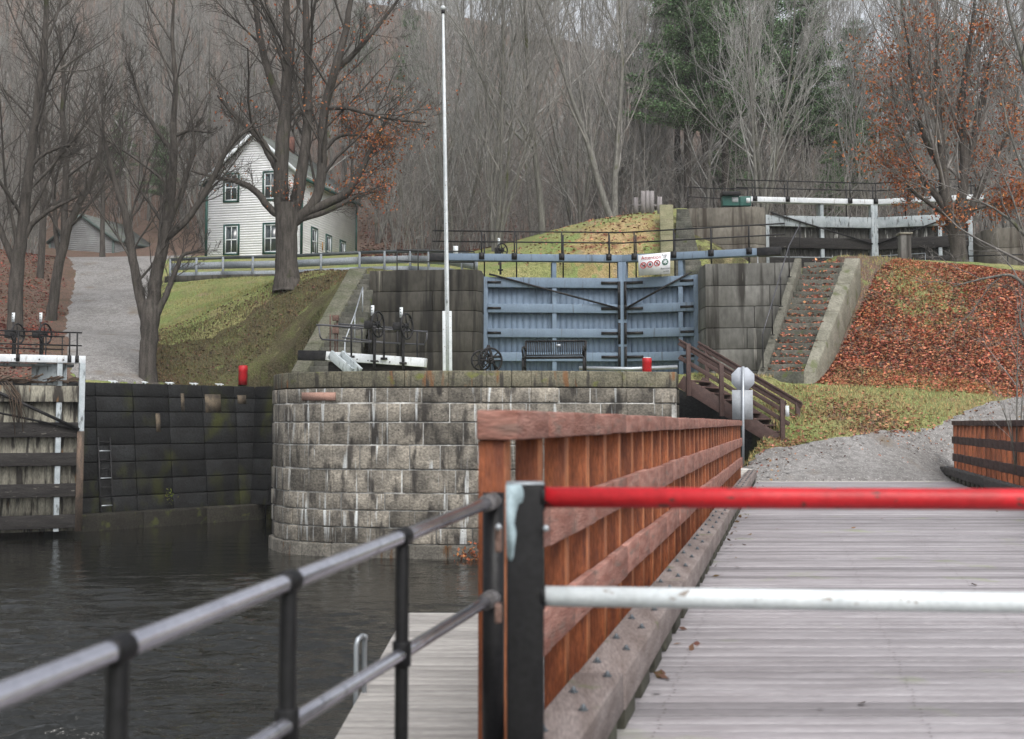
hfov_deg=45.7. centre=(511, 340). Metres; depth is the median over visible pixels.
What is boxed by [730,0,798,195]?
pine tree
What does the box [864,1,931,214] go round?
woodland tree
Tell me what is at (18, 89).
woodland tree
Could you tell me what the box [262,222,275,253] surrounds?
window
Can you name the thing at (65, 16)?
woodland tree
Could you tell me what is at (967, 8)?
woodland tree
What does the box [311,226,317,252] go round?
window
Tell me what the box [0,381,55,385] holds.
lock wall
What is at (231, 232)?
window
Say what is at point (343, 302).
sloped wall
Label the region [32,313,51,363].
handwheel gear
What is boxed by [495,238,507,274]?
handwheel gear
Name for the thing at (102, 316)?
gravel path
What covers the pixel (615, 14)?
woodland tree
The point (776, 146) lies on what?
woodland tree
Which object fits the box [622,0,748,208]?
pine tree
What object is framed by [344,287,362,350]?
handrail
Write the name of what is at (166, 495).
weed
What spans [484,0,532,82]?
woodland tree
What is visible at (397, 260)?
handrail
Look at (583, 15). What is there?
woodland tree
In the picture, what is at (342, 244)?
window
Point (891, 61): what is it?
woodland tree
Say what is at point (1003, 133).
woodland tree
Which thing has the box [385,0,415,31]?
woodland tree
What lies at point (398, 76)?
pine tree
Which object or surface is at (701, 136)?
woodland tree
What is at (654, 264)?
warning sign
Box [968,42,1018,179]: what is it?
woodland tree
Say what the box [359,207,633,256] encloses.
woodland leaves
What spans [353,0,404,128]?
woodland tree
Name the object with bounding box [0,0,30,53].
woodland tree
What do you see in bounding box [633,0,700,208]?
pine tree
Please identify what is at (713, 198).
handrail
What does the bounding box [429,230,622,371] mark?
lock gate
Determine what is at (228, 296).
grass
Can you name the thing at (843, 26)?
woodland tree
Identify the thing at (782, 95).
woodland tree
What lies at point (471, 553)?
leaf clump
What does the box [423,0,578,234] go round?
woodland tree
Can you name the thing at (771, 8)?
woodland tree
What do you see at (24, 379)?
driftwood
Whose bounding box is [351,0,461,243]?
woodland tree
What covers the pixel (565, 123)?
woodland tree
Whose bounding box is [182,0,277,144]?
woodland tree
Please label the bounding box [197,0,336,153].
woodland tree
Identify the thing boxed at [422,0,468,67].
woodland tree
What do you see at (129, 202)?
woodland tree
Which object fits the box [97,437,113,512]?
ladder
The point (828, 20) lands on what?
woodland tree
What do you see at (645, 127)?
woodland tree
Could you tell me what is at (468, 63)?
woodland tree
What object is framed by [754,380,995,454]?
scattered leaves
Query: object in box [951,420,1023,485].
wooden fence
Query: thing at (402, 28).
woodland tree
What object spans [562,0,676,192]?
woodland tree
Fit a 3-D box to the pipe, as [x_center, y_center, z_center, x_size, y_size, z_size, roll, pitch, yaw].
[3.174,0.743,33.125,2.693,0.173,0.308,0,-4,0]
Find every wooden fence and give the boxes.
[477,410,742,738]
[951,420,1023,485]
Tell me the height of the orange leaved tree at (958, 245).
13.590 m
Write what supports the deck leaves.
on the footbridge
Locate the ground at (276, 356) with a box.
[0,0,1023,518]
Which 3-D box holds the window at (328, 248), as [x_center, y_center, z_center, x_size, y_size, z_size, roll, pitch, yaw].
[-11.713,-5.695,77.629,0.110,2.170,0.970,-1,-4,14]
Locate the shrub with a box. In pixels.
[966,301,1023,472]
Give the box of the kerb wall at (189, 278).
[164,270,395,282]
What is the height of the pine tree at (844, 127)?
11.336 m
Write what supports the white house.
on the ground at (276, 356)
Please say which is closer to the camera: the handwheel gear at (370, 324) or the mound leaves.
the handwheel gear at (370, 324)
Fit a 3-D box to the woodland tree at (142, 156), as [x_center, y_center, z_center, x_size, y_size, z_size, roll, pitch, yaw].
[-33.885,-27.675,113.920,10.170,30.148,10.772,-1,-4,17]
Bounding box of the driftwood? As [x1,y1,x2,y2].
[0,373,85,435]
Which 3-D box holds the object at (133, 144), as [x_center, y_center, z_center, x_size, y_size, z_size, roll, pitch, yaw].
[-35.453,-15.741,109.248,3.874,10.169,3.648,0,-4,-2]
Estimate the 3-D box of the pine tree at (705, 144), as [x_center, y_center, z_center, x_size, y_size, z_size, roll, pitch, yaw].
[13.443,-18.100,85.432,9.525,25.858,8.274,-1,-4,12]
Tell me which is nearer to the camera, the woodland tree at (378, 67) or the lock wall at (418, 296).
the lock wall at (418, 296)
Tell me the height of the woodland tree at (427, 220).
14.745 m
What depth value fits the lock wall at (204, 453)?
39.80 m
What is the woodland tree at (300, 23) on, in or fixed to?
on the ground at (276, 356)
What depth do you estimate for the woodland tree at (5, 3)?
172.60 m
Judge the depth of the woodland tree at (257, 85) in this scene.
95.65 m
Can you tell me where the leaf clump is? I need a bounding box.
[453,541,477,560]
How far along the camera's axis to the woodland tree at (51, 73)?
113.98 m
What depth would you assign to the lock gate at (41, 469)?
35.26 m
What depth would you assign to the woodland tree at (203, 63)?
103.10 m
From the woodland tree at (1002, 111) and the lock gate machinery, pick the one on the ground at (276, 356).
the woodland tree at (1002, 111)
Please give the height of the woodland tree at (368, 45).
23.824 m
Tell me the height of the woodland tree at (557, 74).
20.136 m
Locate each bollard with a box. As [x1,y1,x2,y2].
[238,363,247,384]
[642,357,651,371]
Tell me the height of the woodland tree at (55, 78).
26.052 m
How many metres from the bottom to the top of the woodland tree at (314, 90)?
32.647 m
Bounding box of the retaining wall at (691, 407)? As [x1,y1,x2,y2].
[677,389,763,465]
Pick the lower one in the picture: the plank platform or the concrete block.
the plank platform
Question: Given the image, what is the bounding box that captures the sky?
[356,0,1023,155]
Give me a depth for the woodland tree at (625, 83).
79.40 m
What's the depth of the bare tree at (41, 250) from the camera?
58.52 m
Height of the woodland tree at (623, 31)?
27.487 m
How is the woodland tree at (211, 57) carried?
on the ground at (276, 356)
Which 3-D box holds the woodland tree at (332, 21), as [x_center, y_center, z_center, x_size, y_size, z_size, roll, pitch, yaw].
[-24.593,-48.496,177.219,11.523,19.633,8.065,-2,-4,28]
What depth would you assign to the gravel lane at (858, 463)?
29.50 m
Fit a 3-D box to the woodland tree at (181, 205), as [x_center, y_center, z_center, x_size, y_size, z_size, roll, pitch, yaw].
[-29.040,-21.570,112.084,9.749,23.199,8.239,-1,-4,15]
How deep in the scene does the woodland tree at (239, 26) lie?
160.84 m
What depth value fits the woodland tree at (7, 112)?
93.56 m
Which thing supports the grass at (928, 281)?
on the ground at (276, 356)
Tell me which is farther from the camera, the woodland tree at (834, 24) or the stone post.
the woodland tree at (834, 24)
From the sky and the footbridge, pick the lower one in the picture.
the footbridge
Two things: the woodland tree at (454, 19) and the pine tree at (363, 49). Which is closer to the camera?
the pine tree at (363, 49)
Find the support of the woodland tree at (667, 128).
on the ground at (276, 356)
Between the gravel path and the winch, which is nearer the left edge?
the gravel path
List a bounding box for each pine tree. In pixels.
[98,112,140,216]
[137,125,180,222]
[340,6,379,118]
[385,8,436,138]
[608,0,673,204]
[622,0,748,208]
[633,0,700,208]
[640,2,771,207]
[664,0,793,207]
[696,116,758,191]
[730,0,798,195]
[743,0,839,208]
[757,0,870,215]
[809,148,847,216]
[813,18,890,212]
[814,94,878,216]
[872,85,933,214]
[943,23,991,190]
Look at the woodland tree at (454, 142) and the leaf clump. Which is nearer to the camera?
the leaf clump
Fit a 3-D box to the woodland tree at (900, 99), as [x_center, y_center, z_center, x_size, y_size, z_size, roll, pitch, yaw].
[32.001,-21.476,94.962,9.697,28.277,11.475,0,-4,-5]
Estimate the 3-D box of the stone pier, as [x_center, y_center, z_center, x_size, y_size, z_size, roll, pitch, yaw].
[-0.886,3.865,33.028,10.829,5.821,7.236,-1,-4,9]
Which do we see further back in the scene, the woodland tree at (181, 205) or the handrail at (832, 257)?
the woodland tree at (181, 205)
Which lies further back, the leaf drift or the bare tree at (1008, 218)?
the leaf drift
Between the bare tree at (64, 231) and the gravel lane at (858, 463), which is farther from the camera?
the bare tree at (64, 231)
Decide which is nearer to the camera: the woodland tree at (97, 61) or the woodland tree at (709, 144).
the woodland tree at (709, 144)
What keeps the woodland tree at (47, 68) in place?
on the ground at (276, 356)
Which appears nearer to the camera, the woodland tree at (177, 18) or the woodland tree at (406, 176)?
the woodland tree at (406, 176)
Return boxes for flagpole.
[441,5,451,370]
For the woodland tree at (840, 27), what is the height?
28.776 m
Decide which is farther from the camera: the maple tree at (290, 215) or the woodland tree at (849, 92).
the woodland tree at (849, 92)
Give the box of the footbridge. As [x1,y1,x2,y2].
[544,466,1023,738]
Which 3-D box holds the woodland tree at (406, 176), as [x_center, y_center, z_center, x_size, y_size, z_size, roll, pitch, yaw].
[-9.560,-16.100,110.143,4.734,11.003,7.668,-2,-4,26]
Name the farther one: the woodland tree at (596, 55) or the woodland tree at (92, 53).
the woodland tree at (596, 55)
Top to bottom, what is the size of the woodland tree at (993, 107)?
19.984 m
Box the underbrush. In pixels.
[0,33,1023,255]
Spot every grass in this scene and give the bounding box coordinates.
[156,269,347,385]
[158,275,273,334]
[691,365,1018,465]
[838,254,1022,401]
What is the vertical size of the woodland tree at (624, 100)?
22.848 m
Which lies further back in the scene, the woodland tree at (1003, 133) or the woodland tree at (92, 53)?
the woodland tree at (92, 53)
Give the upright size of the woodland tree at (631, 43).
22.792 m
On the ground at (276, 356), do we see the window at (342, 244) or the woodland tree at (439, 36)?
the woodland tree at (439, 36)
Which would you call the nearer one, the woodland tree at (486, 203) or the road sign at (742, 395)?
the road sign at (742, 395)
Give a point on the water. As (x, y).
(63, 594)
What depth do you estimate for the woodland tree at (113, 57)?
149.09 m
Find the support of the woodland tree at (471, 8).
on the ground at (276, 356)
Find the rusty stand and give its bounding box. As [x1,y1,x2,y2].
[329,314,338,351]
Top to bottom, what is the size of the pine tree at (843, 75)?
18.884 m
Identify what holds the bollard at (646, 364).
on the stone pier
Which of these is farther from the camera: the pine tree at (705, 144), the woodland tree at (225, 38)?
the woodland tree at (225, 38)
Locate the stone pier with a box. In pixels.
[268,371,678,558]
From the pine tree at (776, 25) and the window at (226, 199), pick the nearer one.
the window at (226, 199)
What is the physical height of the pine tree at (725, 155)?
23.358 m
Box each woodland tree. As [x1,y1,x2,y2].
[0,0,25,137]
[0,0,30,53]
[0,0,60,150]
[0,0,85,176]
[0,0,120,242]
[0,1,74,164]
[0,26,36,175]
[1,0,35,66]
[1,0,94,196]
[16,0,79,172]
[21,0,121,240]
[26,1,106,100]
[33,0,89,44]
[54,0,154,170]
[54,0,166,228]
[55,0,124,208]
[67,0,136,162]
[83,0,206,165]
[86,0,170,197]
[88,1,115,57]
[88,15,136,114]
[113,0,222,234]
[118,0,220,202]
[125,0,150,51]
[126,0,257,248]
[128,0,216,220]
[133,0,257,219]
[145,0,224,227]
[154,0,220,101]
[158,0,184,53]
[176,24,268,221]
[179,0,252,153]
[181,0,219,53]
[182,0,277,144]
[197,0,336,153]
[197,29,225,96]
[200,1,301,151]
[202,0,262,94]
[203,0,260,54]
[207,0,282,117]
[214,0,324,153]
[231,0,320,131]
[244,0,293,109]
[249,0,309,147]
[260,0,360,177]
[272,0,338,64]
[290,0,404,172]
[296,0,392,195]
[300,0,344,100]
[315,0,361,67]
[316,0,411,211]
[327,0,399,151]
[333,1,433,242]
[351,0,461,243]
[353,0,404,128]
[356,49,457,249]
[368,0,483,244]
[381,0,422,45]
[381,0,432,95]
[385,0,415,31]
[387,124,428,214]
[394,1,469,168]
[398,0,565,250]
[402,0,488,147]
[402,0,550,249]
[403,29,537,247]
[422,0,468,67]
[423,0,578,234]
[426,0,472,52]
[426,0,529,149]
[432,0,498,179]
[432,0,572,233]
[438,0,550,236]
[438,0,603,251]
[447,0,566,208]
[467,0,626,246]
[482,0,618,224]
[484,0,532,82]
[488,0,600,202]
[491,1,557,135]
[510,71,609,225]
[519,0,669,217]
[523,0,612,141]
[527,1,591,156]
[536,0,614,195]
[536,1,580,79]
[539,0,682,218]
[549,1,589,87]
[550,0,677,210]
[562,0,614,162]
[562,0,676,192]
[566,0,650,153]
[566,0,695,214]
[573,0,591,51]
[588,0,658,182]
[588,0,671,201]
[590,83,658,180]
[594,0,633,61]
[594,1,646,97]
[599,0,636,33]
[600,0,640,156]
[629,1,807,207]
[635,63,700,205]
[641,0,784,207]
[648,7,692,189]
[653,0,781,206]
[659,0,815,207]
[713,0,855,214]
[729,0,834,172]
[729,0,854,214]
[754,0,835,183]
[772,7,836,205]
[788,10,891,207]
[792,0,925,216]
[799,0,904,210]
[799,1,850,100]
[806,0,900,197]
[812,0,893,198]
[820,0,847,83]
[823,2,905,192]
[825,0,878,83]
[825,0,880,88]
[826,0,883,86]
[839,0,987,202]
[857,0,1022,214]
[864,0,934,208]
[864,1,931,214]
[872,0,992,194]
[881,0,1000,212]
[881,0,1023,227]
[884,0,1023,229]
[932,3,1018,185]
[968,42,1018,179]
[978,0,1023,145]
[979,3,1023,136]
[979,42,1023,168]
[981,0,1023,153]
[988,0,1023,227]
[994,0,1023,135]
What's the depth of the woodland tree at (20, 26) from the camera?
127.05 m
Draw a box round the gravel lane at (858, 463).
[742,394,1023,480]
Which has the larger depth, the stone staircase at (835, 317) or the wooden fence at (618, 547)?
the stone staircase at (835, 317)
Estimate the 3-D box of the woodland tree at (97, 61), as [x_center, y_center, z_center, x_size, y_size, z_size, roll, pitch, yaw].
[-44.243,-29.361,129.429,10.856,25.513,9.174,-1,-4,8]
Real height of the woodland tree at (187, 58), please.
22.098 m
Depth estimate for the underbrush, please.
70.67 m
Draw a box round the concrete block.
[741,468,751,476]
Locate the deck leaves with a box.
[653,482,1004,703]
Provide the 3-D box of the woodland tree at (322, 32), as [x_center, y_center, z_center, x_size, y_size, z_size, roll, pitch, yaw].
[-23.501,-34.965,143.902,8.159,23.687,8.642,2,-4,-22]
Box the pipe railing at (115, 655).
[0,492,503,738]
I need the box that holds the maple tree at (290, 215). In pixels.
[167,0,461,290]
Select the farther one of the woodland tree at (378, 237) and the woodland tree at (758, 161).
the woodland tree at (378, 237)
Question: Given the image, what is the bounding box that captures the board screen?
[632,191,662,213]
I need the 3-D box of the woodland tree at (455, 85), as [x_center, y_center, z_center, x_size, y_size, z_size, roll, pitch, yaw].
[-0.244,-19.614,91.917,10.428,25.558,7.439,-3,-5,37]
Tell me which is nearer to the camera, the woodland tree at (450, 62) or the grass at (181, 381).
the grass at (181, 381)
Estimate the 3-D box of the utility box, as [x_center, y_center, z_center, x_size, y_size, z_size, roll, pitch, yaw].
[-2.053,-3.289,44.321,0.170,0.320,0.100,0,-4,0]
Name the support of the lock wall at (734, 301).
on the ground at (276, 356)
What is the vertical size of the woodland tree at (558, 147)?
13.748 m
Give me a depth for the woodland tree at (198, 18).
182.14 m
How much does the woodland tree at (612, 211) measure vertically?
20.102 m
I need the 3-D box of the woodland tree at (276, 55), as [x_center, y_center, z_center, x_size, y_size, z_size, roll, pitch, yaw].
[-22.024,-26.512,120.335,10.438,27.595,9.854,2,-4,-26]
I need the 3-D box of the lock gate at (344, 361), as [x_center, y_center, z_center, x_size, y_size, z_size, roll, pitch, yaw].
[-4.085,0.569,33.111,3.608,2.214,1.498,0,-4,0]
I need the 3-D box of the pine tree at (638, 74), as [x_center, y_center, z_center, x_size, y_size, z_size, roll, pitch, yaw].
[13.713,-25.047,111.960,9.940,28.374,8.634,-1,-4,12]
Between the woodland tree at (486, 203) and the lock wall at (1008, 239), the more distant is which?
the woodland tree at (486, 203)
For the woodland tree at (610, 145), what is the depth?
113.78 m
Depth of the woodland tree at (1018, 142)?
96.07 m
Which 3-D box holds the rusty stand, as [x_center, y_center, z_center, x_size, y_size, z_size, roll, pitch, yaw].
[-4.853,-0.204,33.149,0.269,1.034,0.121,0,-4,0]
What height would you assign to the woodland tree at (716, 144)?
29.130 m
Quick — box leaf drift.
[816,258,1023,397]
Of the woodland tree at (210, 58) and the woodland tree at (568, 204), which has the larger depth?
the woodland tree at (210, 58)
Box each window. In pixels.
[223,172,239,202]
[223,224,239,254]
[262,171,273,200]
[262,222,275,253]
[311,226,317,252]
[325,234,331,252]
[339,239,345,251]
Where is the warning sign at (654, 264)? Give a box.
[638,252,669,275]
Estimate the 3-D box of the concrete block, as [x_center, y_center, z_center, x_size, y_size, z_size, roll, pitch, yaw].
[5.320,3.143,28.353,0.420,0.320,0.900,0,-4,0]
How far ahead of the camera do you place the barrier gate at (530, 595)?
3.27 m
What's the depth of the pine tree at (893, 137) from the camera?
98.88 m
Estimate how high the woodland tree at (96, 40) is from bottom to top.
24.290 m
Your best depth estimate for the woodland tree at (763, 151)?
84.93 m
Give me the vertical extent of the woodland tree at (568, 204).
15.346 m
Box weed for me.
[165,488,178,504]
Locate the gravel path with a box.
[63,255,191,383]
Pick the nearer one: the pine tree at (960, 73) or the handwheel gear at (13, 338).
the handwheel gear at (13, 338)
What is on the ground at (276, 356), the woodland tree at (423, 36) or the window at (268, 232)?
the woodland tree at (423, 36)
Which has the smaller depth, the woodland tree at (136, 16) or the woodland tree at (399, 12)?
the woodland tree at (136, 16)
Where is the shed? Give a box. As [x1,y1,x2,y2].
[46,214,150,252]
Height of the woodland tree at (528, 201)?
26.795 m
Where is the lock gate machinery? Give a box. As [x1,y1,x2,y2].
[720,191,750,206]
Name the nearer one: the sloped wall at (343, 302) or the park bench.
the park bench
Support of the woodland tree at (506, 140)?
on the ground at (276, 356)
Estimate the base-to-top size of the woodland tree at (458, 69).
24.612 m
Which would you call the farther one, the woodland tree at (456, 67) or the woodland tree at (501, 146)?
the woodland tree at (456, 67)
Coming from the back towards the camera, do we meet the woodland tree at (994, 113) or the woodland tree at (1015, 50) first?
the woodland tree at (994, 113)
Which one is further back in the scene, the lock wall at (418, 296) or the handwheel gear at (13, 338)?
the lock wall at (418, 296)
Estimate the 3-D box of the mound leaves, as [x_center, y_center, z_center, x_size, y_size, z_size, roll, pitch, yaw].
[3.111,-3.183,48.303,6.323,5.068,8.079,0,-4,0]
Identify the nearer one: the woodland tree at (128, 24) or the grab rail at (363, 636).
the grab rail at (363, 636)
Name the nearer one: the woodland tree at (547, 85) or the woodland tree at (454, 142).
the woodland tree at (454, 142)
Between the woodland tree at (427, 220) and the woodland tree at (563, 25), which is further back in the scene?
the woodland tree at (563, 25)
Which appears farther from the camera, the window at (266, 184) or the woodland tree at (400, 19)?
the woodland tree at (400, 19)
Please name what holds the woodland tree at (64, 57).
on the ground at (276, 356)
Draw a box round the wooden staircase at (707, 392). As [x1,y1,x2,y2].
[677,339,802,440]
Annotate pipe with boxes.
[579,365,677,370]
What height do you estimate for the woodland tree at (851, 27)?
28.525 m
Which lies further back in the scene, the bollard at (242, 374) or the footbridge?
the bollard at (242, 374)
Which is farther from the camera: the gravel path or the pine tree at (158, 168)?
the pine tree at (158, 168)
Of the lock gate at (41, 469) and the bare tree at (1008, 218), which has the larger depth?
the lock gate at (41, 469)
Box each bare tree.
[0,0,133,339]
[0,0,161,278]
[0,0,162,320]
[51,23,158,256]
[850,0,1023,346]
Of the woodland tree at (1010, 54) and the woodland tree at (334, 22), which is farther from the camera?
the woodland tree at (1010, 54)
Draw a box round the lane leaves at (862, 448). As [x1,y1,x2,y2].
[741,396,1023,480]
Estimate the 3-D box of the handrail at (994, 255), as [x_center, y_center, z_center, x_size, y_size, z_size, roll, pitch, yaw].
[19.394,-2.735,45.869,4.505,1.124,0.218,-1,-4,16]
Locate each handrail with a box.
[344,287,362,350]
[396,249,474,270]
[687,186,747,208]
[757,253,925,262]
[762,224,801,367]
[968,254,1022,264]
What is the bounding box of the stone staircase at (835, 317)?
[757,258,860,383]
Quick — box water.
[0,518,477,738]
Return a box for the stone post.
[896,232,912,258]
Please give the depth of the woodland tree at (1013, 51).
191.96 m
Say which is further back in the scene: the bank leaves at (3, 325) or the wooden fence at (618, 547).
the bank leaves at (3, 325)
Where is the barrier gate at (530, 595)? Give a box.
[495,481,1023,738]
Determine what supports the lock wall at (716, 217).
on the ground at (276, 356)
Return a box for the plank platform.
[335,613,544,738]
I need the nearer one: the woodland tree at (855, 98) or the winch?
the winch
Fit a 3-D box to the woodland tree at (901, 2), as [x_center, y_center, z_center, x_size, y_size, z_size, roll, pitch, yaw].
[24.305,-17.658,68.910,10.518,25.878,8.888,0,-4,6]
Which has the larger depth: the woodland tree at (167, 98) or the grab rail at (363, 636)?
the woodland tree at (167, 98)
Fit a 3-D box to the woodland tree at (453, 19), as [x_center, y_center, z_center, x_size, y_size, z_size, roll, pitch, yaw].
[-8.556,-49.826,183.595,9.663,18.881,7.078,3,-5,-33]
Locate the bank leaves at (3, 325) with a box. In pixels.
[0,249,68,379]
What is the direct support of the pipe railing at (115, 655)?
on the footbridge
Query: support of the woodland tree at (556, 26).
on the ground at (276, 356)
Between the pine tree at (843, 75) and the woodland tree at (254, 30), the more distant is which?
the woodland tree at (254, 30)
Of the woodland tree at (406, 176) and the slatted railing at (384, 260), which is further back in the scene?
the woodland tree at (406, 176)
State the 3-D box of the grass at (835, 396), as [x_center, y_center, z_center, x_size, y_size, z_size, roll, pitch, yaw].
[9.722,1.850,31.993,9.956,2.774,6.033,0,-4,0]
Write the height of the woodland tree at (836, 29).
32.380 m
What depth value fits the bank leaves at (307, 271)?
44.70 m
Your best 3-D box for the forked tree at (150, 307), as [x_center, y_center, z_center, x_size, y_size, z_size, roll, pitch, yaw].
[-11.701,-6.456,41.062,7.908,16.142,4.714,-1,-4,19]
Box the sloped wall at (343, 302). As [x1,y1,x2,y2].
[292,268,372,372]
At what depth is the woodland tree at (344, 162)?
102.55 m
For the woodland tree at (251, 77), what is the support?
on the ground at (276, 356)
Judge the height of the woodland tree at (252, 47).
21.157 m
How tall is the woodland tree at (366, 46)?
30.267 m
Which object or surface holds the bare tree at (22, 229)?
on the ground at (276, 356)
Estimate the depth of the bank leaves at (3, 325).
51.13 m
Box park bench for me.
[521,340,586,370]
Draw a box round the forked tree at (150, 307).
[56,0,287,383]
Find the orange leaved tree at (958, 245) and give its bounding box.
[827,0,1023,261]
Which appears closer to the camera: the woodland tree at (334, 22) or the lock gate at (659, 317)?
the lock gate at (659, 317)
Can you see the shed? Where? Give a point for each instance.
(85, 234)
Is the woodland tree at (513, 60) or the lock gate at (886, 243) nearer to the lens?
the lock gate at (886, 243)
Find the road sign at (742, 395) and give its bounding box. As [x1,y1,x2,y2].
[731,366,753,466]
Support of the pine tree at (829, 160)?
on the ground at (276, 356)
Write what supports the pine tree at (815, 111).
on the ground at (276, 356)
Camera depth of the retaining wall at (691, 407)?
31.76 m
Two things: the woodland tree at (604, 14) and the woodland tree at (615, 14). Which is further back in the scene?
the woodland tree at (615, 14)
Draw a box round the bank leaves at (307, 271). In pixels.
[156,269,347,385]
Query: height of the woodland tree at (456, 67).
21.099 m
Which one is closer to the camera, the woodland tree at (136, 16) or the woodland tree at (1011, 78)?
the woodland tree at (1011, 78)
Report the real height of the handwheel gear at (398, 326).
1.670 m
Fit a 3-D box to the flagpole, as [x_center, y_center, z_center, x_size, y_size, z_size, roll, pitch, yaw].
[-1.826,-4.255,33.740,0.364,10.325,0.205,0,-4,0]
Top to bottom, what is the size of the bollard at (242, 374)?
0.789 m
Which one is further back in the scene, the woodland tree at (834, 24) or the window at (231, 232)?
the woodland tree at (834, 24)
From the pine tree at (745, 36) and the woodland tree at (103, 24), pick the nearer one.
the pine tree at (745, 36)
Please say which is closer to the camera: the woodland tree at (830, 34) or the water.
the water
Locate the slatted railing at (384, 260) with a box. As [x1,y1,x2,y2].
[169,249,477,275]
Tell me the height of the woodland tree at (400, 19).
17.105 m
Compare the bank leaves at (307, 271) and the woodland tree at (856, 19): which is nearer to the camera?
the bank leaves at (307, 271)
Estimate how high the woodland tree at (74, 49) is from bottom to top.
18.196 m
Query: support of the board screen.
on the ground at (276, 356)
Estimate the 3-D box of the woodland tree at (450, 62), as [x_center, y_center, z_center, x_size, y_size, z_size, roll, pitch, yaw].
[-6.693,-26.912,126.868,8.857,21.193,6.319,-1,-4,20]
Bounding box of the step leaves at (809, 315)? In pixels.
[767,258,840,370]
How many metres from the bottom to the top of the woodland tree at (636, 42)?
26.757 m
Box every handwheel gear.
[4,313,24,368]
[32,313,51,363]
[364,305,384,366]
[392,307,413,368]
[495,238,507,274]
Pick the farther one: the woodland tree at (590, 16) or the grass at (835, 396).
the woodland tree at (590, 16)
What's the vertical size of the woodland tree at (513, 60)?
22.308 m
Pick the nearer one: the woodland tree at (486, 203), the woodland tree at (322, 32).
the woodland tree at (486, 203)
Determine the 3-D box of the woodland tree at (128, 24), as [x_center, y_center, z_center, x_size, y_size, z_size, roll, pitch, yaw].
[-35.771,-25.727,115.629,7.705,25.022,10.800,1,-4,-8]
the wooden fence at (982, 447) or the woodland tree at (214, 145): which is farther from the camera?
the woodland tree at (214, 145)
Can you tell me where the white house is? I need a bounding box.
[199,134,362,255]
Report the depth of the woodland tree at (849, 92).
92.15 m
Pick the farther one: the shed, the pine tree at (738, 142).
the shed
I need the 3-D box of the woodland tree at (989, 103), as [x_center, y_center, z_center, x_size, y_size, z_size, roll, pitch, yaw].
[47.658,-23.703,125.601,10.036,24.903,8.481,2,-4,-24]
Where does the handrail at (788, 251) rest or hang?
on the stone staircase at (835, 317)
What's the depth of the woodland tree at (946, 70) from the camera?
102.87 m
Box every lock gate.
[0,330,85,532]
[297,323,427,371]
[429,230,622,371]
[622,223,784,373]
[736,179,874,267]
[872,177,982,261]
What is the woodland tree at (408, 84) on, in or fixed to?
on the ground at (276, 356)
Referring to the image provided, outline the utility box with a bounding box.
[453,246,457,252]
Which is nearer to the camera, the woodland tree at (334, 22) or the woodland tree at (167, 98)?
the woodland tree at (334, 22)
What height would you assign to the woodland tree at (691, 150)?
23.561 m
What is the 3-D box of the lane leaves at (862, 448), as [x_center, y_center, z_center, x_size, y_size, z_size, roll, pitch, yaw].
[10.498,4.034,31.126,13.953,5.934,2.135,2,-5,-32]
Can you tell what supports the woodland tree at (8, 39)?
on the ground at (276, 356)
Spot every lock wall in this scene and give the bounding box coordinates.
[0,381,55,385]
[59,382,273,532]
[369,269,483,370]
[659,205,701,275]
[689,207,766,262]
[698,263,792,374]
[973,227,1023,265]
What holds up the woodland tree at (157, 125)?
on the ground at (276, 356)
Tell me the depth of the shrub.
21.96 m
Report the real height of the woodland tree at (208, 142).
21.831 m
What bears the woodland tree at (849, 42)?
on the ground at (276, 356)
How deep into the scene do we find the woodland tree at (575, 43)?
151.37 m
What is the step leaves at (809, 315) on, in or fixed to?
on the stone staircase at (835, 317)
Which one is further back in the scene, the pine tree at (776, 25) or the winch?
the pine tree at (776, 25)
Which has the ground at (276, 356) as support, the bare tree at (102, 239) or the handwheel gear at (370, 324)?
the bare tree at (102, 239)
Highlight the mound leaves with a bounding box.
[511,212,659,264]
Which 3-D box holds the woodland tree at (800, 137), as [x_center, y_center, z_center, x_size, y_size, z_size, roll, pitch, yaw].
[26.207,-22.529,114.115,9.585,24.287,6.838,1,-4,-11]
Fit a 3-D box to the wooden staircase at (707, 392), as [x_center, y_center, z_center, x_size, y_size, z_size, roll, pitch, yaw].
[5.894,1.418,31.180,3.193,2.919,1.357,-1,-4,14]
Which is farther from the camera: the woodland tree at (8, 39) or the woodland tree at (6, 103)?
the woodland tree at (8, 39)
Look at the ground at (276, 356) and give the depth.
46.95 m
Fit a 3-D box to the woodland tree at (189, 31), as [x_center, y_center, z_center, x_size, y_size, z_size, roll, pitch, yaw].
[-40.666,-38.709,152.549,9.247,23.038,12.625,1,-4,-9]
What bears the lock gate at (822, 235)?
attached to the lock wall at (716, 217)
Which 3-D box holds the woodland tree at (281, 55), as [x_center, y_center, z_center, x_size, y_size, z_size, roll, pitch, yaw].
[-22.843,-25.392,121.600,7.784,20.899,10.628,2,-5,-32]
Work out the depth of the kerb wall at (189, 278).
58.82 m
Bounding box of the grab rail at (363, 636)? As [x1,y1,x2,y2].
[353,633,367,705]
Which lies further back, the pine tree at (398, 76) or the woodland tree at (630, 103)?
the pine tree at (398, 76)
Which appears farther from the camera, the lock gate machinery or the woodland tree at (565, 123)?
the woodland tree at (565, 123)
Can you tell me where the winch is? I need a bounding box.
[471,345,502,370]

